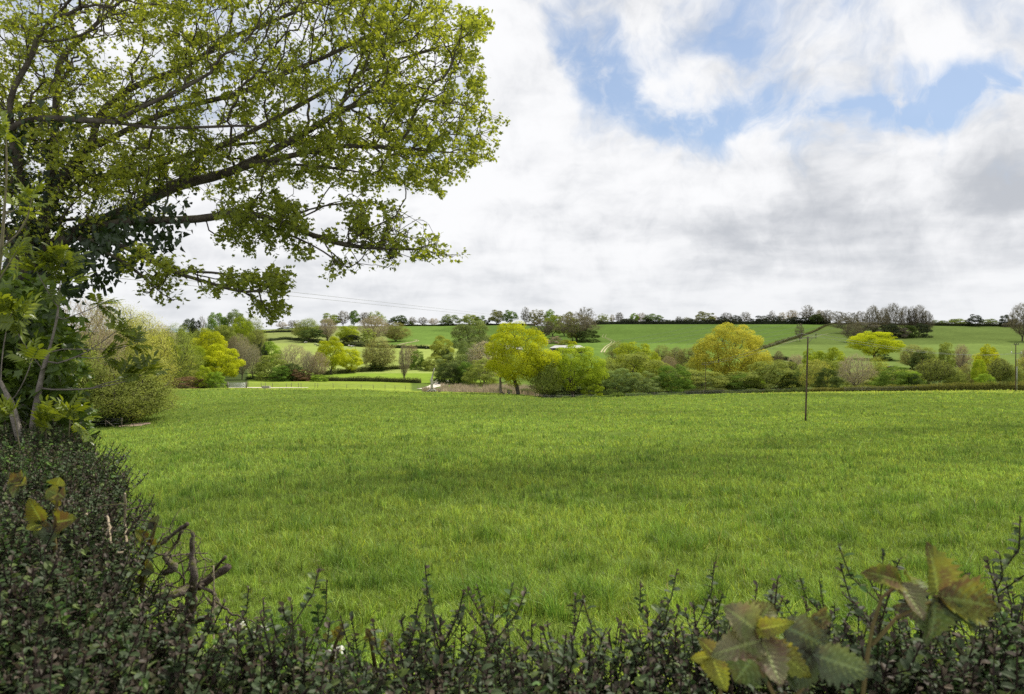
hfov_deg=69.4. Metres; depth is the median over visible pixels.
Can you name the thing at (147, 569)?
bramble
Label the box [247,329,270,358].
oak tree
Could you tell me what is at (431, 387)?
dead tree
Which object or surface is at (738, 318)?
holly tree
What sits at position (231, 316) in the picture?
oak tree
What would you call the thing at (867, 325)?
thorn bush
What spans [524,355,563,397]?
alder tree
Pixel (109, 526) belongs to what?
cut branch
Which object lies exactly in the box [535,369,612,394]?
willow bush
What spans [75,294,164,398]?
maple tree
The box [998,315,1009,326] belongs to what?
holly tree
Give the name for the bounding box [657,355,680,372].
bare tree
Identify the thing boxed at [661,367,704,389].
willow bush
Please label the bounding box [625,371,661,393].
willow bush
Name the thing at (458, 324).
hedge
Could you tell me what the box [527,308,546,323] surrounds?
oak tree
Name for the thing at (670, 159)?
sky
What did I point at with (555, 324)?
oak tree
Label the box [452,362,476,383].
willow bush
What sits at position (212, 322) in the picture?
oak tree
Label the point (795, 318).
holly bush
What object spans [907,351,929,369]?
holly tree
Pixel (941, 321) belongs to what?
oak tree
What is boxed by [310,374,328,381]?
willow bush
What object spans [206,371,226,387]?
hazel bush
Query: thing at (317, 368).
alder tree
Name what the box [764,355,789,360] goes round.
hedge
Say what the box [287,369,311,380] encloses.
bramble bush
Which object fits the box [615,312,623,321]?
bare tree
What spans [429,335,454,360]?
oak tree
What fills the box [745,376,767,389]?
willow bush
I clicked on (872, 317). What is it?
bare tree
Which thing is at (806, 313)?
bare tree
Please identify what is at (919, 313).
bare tree
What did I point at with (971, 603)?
bramble
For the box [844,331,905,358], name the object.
oak tree
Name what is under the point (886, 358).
holly bush
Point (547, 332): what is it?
bare tree
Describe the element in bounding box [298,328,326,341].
holly bush
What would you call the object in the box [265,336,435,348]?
hedge
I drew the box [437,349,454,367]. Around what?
willow bush
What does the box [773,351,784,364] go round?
bare tree
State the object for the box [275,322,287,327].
bare tree
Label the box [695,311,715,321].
oak tree
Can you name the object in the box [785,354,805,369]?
bare tree
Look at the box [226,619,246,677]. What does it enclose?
cow parsley
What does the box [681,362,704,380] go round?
willow bush
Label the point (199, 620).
cut branch
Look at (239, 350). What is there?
alder tree
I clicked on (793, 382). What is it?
willow bush
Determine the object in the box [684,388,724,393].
bramble hedge
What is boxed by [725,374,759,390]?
willow bush
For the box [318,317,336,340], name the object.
bare tree
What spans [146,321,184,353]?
bare tree
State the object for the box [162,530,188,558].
cut branch
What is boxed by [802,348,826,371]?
oak tree
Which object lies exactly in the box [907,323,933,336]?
holly bush
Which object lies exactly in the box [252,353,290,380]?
willow bush
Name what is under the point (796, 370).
willow bush
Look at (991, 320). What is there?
oak tree
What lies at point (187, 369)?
hazel bush
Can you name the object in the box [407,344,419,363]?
bare tree
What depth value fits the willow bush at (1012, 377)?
161.24 m
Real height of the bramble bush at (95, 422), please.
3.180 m
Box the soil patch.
[119,423,149,426]
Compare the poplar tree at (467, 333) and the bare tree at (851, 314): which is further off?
the bare tree at (851, 314)
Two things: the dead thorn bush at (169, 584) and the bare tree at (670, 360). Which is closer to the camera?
the dead thorn bush at (169, 584)
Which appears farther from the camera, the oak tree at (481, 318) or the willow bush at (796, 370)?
the oak tree at (481, 318)
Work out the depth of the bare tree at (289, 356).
271.09 m
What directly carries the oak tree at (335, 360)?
on the ground at (1000, 340)
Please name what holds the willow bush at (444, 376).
on the ground at (1000, 340)
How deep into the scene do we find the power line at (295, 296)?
207.28 m
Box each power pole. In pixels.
[701,364,709,392]
[801,334,815,420]
[1011,343,1021,390]
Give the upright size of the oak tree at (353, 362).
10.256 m
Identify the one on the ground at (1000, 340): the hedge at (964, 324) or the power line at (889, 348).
the hedge at (964, 324)
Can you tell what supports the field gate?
on the ground at (1000, 340)
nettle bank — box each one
[495,388,556,396]
[561,392,685,397]
[722,387,809,393]
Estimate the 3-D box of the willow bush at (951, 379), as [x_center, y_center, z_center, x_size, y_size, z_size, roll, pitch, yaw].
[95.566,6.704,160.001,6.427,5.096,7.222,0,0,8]
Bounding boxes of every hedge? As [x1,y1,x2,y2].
[0,413,256,693]
[7,516,1023,693]
[258,329,291,332]
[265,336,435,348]
[314,364,434,374]
[324,376,421,382]
[400,323,534,325]
[590,317,830,324]
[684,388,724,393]
[759,323,834,349]
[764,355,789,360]
[808,381,1023,391]
[930,322,1023,326]
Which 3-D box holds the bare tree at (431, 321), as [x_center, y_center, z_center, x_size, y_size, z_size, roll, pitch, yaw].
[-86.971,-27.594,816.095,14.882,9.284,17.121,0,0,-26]
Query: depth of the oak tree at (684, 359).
298.47 m
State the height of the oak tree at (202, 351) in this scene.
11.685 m
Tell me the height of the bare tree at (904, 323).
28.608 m
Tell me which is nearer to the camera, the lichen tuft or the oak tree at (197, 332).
the lichen tuft
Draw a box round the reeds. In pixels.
[421,382,541,396]
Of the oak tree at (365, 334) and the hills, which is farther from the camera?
the hills
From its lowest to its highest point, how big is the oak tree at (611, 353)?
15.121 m
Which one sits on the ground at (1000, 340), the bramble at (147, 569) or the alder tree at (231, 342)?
the alder tree at (231, 342)
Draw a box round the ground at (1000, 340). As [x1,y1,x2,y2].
[78,324,1023,676]
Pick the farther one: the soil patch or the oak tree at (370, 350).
the oak tree at (370, 350)
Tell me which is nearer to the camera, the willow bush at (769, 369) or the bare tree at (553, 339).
the willow bush at (769, 369)
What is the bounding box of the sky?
[0,0,1023,330]
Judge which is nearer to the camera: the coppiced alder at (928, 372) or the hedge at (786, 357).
the coppiced alder at (928, 372)
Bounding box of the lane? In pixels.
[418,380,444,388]
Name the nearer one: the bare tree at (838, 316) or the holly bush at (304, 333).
the holly bush at (304, 333)
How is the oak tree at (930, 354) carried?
on the ground at (1000, 340)
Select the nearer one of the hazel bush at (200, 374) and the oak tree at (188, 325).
the hazel bush at (200, 374)
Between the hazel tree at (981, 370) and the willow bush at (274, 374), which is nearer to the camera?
the hazel tree at (981, 370)
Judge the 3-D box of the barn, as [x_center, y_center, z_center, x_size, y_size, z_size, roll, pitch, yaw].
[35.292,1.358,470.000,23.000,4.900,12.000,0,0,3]
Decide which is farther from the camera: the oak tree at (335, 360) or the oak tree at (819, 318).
the oak tree at (819, 318)
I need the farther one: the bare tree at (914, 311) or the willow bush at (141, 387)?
the bare tree at (914, 311)
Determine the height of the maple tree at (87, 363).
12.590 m
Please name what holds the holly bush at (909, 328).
on the ground at (1000, 340)
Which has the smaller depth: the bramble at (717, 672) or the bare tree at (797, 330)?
the bramble at (717, 672)
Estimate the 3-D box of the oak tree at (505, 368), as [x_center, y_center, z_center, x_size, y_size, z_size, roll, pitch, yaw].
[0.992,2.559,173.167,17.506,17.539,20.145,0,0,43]
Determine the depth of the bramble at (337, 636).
1.55 m
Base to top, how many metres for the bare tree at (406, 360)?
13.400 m
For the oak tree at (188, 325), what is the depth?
428.50 m
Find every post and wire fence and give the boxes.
[247,383,422,388]
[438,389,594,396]
[626,389,778,395]
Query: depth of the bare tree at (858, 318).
718.17 m
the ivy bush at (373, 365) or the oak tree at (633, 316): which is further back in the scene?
the oak tree at (633, 316)
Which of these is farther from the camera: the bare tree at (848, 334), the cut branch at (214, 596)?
the bare tree at (848, 334)
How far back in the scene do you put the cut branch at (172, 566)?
2.08 m
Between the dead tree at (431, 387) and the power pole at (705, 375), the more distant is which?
the power pole at (705, 375)
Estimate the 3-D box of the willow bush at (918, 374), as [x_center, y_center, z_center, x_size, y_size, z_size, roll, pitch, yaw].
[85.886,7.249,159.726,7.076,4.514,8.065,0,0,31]
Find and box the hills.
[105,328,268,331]
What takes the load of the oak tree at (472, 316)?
on the ground at (1000, 340)
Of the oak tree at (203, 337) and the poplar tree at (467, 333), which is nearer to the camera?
the oak tree at (203, 337)
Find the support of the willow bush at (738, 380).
on the ground at (1000, 340)
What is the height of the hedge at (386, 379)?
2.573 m
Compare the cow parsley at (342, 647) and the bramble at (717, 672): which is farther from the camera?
the cow parsley at (342, 647)
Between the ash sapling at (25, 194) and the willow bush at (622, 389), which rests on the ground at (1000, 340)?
the willow bush at (622, 389)
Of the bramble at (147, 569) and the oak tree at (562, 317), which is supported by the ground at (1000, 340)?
the oak tree at (562, 317)
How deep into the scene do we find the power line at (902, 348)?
86.60 m
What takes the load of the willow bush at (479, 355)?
on the ground at (1000, 340)
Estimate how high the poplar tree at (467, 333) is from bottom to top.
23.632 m
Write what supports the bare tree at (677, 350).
on the ground at (1000, 340)
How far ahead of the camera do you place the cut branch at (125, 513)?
2.21 m
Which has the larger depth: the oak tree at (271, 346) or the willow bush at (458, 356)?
the oak tree at (271, 346)
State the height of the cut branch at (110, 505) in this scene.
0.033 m
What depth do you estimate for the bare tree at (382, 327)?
586.23 m
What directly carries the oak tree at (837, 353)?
on the ground at (1000, 340)
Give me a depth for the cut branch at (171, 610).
2.16 m
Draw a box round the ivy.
[0,99,196,311]
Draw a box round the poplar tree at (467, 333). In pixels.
[450,316,493,355]
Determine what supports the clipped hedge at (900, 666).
on the ground at (1000, 340)
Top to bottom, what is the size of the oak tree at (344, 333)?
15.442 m
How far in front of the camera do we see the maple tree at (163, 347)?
142.50 m
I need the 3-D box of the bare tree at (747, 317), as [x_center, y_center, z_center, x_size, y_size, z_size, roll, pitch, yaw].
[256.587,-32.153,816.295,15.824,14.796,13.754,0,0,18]
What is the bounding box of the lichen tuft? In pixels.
[384,248,397,260]
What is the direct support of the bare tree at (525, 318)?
on the ground at (1000, 340)
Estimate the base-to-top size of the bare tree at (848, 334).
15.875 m
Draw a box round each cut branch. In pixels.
[101,503,126,509]
[106,515,112,544]
[119,493,127,549]
[125,509,144,535]
[126,503,153,510]
[149,564,231,602]
[154,601,184,617]
[160,522,190,544]
[161,555,181,575]
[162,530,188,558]
[170,552,207,557]
[180,530,198,635]
[194,585,220,623]
[200,555,230,580]
[213,566,215,646]
[215,601,266,630]
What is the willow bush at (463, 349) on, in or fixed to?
on the ground at (1000, 340)
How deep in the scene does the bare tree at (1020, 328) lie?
600.04 m
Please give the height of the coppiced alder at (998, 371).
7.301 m
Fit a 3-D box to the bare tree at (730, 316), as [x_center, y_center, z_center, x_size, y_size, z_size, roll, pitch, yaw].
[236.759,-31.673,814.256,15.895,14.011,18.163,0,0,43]
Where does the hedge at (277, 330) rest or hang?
on the ground at (1000, 340)
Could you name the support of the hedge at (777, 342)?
on the ground at (1000, 340)
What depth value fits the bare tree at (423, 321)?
814.43 m
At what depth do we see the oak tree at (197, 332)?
378.34 m
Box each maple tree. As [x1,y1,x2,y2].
[0,0,510,326]
[69,339,114,408]
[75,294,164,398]
[113,311,177,393]
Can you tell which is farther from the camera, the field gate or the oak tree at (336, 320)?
the oak tree at (336, 320)
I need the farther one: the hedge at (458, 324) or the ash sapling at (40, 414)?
the hedge at (458, 324)
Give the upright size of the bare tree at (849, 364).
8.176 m
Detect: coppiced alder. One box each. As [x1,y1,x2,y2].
[911,357,956,385]
[985,357,1012,383]
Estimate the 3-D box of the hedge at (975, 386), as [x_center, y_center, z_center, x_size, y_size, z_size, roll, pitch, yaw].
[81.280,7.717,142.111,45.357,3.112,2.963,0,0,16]
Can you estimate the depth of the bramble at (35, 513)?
1.74 m
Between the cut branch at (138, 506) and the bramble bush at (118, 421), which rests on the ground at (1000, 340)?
the bramble bush at (118, 421)
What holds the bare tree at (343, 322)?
on the ground at (1000, 340)
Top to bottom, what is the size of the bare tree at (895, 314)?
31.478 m
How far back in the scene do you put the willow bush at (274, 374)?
232.38 m
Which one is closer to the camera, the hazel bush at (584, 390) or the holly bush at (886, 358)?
the hazel bush at (584, 390)
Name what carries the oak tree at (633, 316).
on the ground at (1000, 340)
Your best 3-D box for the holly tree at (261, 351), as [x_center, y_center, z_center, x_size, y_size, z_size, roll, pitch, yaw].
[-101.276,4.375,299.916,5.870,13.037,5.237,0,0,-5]
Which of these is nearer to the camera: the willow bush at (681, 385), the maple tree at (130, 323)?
the maple tree at (130, 323)
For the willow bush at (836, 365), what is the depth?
184.72 m
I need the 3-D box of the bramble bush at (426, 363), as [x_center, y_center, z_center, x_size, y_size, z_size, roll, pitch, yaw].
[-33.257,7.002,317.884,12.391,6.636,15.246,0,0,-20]
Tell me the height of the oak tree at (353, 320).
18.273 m
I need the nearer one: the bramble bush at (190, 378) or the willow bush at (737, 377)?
the bramble bush at (190, 378)
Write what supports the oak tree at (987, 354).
on the ground at (1000, 340)
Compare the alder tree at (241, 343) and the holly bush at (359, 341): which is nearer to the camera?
the alder tree at (241, 343)
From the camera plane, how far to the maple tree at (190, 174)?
5.92 m
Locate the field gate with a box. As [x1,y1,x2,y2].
[227,382,246,387]
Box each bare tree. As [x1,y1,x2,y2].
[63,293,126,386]
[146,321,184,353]
[195,316,207,334]
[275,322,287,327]
[277,343,312,370]
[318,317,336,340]
[337,311,348,324]
[354,316,391,341]
[360,312,370,323]
[381,322,412,340]
[398,342,410,377]
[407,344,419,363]
[418,317,427,324]
[428,318,438,324]
[520,306,530,323]
[529,320,557,335]
[542,336,561,343]
[554,313,603,339]
[576,308,600,331]
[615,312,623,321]
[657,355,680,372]
[669,346,682,364]
[721,312,733,319]
[741,312,750,320]
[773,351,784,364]
[785,310,799,318]
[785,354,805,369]
[795,324,804,340]
[797,305,813,319]
[821,309,833,323]
[829,311,845,325]
[831,317,861,330]
[837,354,879,387]
[841,312,859,324]
[841,323,863,338]
[854,311,867,326]
[863,305,882,330]
[876,308,889,330]
[881,303,905,328]
[898,306,912,330]
[906,306,917,333]
[909,304,926,333]
[919,310,933,332]
[952,343,972,373]
[1006,302,1023,340]
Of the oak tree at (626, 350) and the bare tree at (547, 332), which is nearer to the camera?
the oak tree at (626, 350)
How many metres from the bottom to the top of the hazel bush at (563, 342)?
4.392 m
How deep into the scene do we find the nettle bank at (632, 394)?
163.16 m
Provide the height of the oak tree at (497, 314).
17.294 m
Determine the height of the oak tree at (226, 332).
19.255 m
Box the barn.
[550,345,584,352]
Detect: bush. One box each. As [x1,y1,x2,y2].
[0,264,101,446]
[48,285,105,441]
[78,349,189,422]
[84,402,128,427]
[97,373,176,420]
[99,413,129,426]
[130,506,221,623]
[159,355,202,386]
[165,376,207,388]
[193,365,215,387]
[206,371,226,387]
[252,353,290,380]
[267,365,292,381]
[276,363,306,380]
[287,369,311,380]
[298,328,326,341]
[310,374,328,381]
[339,334,362,343]
[369,358,385,370]
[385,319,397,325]
[410,350,425,369]
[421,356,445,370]
[430,352,472,382]
[433,363,462,384]
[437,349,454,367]
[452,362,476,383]
[455,340,477,370]
[461,358,498,385]
[465,340,500,381]
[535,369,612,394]
[558,340,569,344]
[575,329,600,341]
[580,377,604,396]
[592,358,622,390]
[599,368,635,394]
[603,351,672,392]
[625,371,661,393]
[651,364,695,393]
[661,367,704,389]
[667,370,729,392]
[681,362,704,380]
[712,371,776,390]
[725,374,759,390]
[739,359,797,390]
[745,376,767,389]
[778,372,808,389]
[789,317,804,323]
[791,363,813,387]
[798,316,816,323]
[799,359,831,387]
[810,368,844,388]
[812,359,851,387]
[840,368,931,387]
[853,322,885,336]
[869,365,916,386]
[873,323,903,337]
[876,354,893,360]
[890,327,911,337]
[891,370,927,386]
[899,325,918,337]
[905,373,922,385]
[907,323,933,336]
[941,367,968,385]
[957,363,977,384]
[973,373,997,384]
[1000,364,1023,384]
[1001,319,1018,326]
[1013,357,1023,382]
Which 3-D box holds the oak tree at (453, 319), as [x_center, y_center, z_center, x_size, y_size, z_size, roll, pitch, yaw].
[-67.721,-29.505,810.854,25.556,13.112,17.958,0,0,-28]
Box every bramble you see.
[6,471,76,558]
[132,515,161,588]
[322,623,343,662]
[363,628,390,671]
[690,638,729,693]
[711,598,875,693]
[861,541,999,693]
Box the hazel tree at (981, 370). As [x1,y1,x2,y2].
[970,359,988,384]
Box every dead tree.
[426,368,438,391]
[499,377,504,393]
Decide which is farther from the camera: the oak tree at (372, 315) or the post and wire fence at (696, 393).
the oak tree at (372, 315)
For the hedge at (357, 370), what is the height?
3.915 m
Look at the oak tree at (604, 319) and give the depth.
813.17 m
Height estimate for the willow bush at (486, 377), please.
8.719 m
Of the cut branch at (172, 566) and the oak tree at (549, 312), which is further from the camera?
the oak tree at (549, 312)
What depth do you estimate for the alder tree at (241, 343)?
299.63 m
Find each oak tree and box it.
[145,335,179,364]
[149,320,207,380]
[174,343,216,374]
[176,319,193,342]
[186,327,222,350]
[189,328,228,369]
[202,343,245,385]
[205,312,228,337]
[208,325,242,347]
[221,309,253,347]
[230,316,255,349]
[239,315,268,349]
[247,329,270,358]
[258,341,283,371]
[291,320,304,337]
[293,318,324,338]
[316,336,348,373]
[320,313,340,324]
[335,325,359,342]
[338,348,363,372]
[348,310,360,324]
[358,328,377,343]
[361,336,396,368]
[365,311,386,324]
[389,315,407,323]
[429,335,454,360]
[439,314,461,323]
[460,314,478,322]
[475,315,485,321]
[484,320,561,393]
[488,309,502,323]
[501,310,518,323]
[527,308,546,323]
[543,314,564,336]
[544,309,554,320]
[545,344,609,396]
[555,311,572,335]
[595,313,611,321]
[603,340,628,367]
[612,342,660,386]
[628,313,638,320]
[642,313,662,320]
[650,344,676,365]
[671,346,704,369]
[686,322,773,387]
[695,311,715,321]
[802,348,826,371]
[809,314,824,323]
[821,347,848,376]
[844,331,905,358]
[864,356,893,384]
[898,343,926,367]
[919,347,936,366]
[933,320,948,323]
[936,342,956,371]
[948,319,967,323]
[971,344,1000,381]
[981,319,998,323]
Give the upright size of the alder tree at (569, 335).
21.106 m
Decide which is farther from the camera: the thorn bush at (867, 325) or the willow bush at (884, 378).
the thorn bush at (867, 325)
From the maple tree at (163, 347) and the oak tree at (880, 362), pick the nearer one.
the maple tree at (163, 347)
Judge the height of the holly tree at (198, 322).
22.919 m
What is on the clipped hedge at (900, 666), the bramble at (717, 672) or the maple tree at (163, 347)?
the bramble at (717, 672)
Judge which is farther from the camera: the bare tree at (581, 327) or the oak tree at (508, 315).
the oak tree at (508, 315)
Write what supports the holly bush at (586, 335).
on the ground at (1000, 340)
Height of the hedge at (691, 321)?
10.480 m
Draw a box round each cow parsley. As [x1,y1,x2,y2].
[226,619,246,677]
[327,645,344,665]
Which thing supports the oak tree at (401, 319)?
on the ground at (1000, 340)
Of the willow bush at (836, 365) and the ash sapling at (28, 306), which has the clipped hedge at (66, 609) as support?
the ash sapling at (28, 306)
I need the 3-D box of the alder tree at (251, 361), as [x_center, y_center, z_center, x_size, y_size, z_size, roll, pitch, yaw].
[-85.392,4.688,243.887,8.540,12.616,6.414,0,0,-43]
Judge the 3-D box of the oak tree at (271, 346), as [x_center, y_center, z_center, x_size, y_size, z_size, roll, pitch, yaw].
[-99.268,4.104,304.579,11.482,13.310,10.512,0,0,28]
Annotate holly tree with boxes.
[189,318,200,344]
[255,342,268,368]
[731,315,742,320]
[755,315,773,321]
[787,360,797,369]
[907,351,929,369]
[965,314,983,326]
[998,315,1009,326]
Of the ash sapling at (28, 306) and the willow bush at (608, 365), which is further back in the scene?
the willow bush at (608, 365)
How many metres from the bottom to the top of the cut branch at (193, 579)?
0.396 m
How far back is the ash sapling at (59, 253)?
4.28 m
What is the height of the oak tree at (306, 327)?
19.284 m
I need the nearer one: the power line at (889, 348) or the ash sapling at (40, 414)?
the ash sapling at (40, 414)
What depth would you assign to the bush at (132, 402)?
96.51 m
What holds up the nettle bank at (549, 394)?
on the ground at (1000, 340)
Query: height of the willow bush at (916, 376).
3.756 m
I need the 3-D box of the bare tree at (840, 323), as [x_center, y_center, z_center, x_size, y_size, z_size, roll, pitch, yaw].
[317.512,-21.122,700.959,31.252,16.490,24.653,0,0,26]
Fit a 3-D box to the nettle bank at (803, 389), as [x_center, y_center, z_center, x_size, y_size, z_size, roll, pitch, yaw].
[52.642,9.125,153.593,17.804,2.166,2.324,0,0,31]
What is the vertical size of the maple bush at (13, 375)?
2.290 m
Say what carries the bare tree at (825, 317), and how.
on the ground at (1000, 340)
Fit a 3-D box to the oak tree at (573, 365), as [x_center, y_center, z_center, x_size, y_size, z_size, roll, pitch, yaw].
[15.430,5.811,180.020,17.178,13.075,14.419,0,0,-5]
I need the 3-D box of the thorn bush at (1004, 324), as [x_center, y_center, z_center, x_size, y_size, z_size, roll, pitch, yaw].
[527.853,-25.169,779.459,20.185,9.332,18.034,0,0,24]
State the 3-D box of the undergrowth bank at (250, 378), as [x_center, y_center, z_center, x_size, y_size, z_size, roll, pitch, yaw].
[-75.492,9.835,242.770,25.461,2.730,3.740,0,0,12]
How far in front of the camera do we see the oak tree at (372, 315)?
785.70 m
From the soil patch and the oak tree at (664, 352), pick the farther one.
the oak tree at (664, 352)
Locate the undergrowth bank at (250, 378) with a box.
[245,375,318,380]
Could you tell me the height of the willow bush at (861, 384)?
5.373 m
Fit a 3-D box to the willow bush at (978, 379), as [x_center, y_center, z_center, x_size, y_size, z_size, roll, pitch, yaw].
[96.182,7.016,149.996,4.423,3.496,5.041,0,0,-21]
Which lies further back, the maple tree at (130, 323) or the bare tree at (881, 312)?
the bare tree at (881, 312)
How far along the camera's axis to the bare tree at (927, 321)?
660.58 m
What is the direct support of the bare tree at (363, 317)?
on the ground at (1000, 340)
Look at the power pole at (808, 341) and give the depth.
70.94 m
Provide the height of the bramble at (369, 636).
0.098 m
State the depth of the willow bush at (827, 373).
159.27 m
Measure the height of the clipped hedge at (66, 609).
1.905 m
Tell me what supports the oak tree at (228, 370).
on the ground at (1000, 340)
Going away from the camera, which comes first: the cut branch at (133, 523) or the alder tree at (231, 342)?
the cut branch at (133, 523)
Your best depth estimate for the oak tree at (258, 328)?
414.72 m
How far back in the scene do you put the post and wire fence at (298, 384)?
177.31 m
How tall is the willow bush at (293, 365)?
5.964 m
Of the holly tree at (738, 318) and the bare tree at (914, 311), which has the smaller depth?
the bare tree at (914, 311)
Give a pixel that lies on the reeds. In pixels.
(490, 388)
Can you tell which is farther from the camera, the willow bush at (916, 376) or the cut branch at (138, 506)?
the willow bush at (916, 376)
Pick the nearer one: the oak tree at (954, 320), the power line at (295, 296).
the power line at (295, 296)
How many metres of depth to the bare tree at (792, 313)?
813.23 m
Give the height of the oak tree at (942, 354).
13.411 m
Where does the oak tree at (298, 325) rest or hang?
on the ground at (1000, 340)
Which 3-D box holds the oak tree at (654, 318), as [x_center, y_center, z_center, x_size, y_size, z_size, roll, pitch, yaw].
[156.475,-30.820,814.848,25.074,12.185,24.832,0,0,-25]
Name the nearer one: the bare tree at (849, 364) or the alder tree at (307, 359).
the bare tree at (849, 364)
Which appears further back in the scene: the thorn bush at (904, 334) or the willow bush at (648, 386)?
the thorn bush at (904, 334)
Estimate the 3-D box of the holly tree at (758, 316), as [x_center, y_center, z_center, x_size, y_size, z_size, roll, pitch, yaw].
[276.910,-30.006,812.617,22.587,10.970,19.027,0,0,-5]
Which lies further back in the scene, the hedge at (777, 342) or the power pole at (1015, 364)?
the hedge at (777, 342)
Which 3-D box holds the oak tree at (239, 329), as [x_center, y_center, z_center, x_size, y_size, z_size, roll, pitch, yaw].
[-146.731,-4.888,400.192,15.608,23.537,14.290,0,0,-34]
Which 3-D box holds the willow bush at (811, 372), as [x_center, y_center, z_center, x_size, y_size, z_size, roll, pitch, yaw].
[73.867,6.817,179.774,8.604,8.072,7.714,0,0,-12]
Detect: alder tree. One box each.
[227,336,241,369]
[229,332,252,371]
[229,340,252,378]
[241,344,260,378]
[301,352,316,375]
[307,352,330,376]
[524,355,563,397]
[564,316,579,341]
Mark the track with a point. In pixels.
(271, 387)
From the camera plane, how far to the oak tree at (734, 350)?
209.04 m
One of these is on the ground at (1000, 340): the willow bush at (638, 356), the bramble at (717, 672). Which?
the willow bush at (638, 356)
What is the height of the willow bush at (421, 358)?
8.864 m
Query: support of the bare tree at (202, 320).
on the ground at (1000, 340)
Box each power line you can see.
[85,274,520,319]
[90,269,519,317]
[801,333,1008,354]
[816,333,1020,354]
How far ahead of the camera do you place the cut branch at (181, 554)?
2.20 m
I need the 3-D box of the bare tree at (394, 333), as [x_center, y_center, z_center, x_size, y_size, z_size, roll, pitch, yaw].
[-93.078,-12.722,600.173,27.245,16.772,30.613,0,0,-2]
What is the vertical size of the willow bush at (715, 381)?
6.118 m
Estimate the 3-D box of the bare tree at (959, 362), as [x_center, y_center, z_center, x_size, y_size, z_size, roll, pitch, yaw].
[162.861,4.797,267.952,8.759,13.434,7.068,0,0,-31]
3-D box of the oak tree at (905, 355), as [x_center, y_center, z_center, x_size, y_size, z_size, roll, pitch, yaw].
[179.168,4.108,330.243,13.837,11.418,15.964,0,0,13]
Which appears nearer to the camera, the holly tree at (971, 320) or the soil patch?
the soil patch
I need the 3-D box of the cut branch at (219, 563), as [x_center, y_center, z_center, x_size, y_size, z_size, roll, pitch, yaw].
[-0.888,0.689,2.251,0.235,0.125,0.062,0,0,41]
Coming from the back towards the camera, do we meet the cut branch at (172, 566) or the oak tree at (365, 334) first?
the oak tree at (365, 334)
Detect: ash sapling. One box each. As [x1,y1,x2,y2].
[0,110,51,279]
[0,223,170,429]
[0,291,62,441]
[0,389,102,450]
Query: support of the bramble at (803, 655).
on the clipped hedge at (900, 666)
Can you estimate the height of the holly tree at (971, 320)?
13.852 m
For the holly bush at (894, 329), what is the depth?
636.68 m
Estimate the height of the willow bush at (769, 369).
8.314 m
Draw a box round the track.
[229,387,307,387]
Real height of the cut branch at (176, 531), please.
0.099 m
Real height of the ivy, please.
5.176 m
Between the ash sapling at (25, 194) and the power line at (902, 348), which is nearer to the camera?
the ash sapling at (25, 194)
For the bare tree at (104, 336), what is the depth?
121.90 m
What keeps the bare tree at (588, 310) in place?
on the ground at (1000, 340)

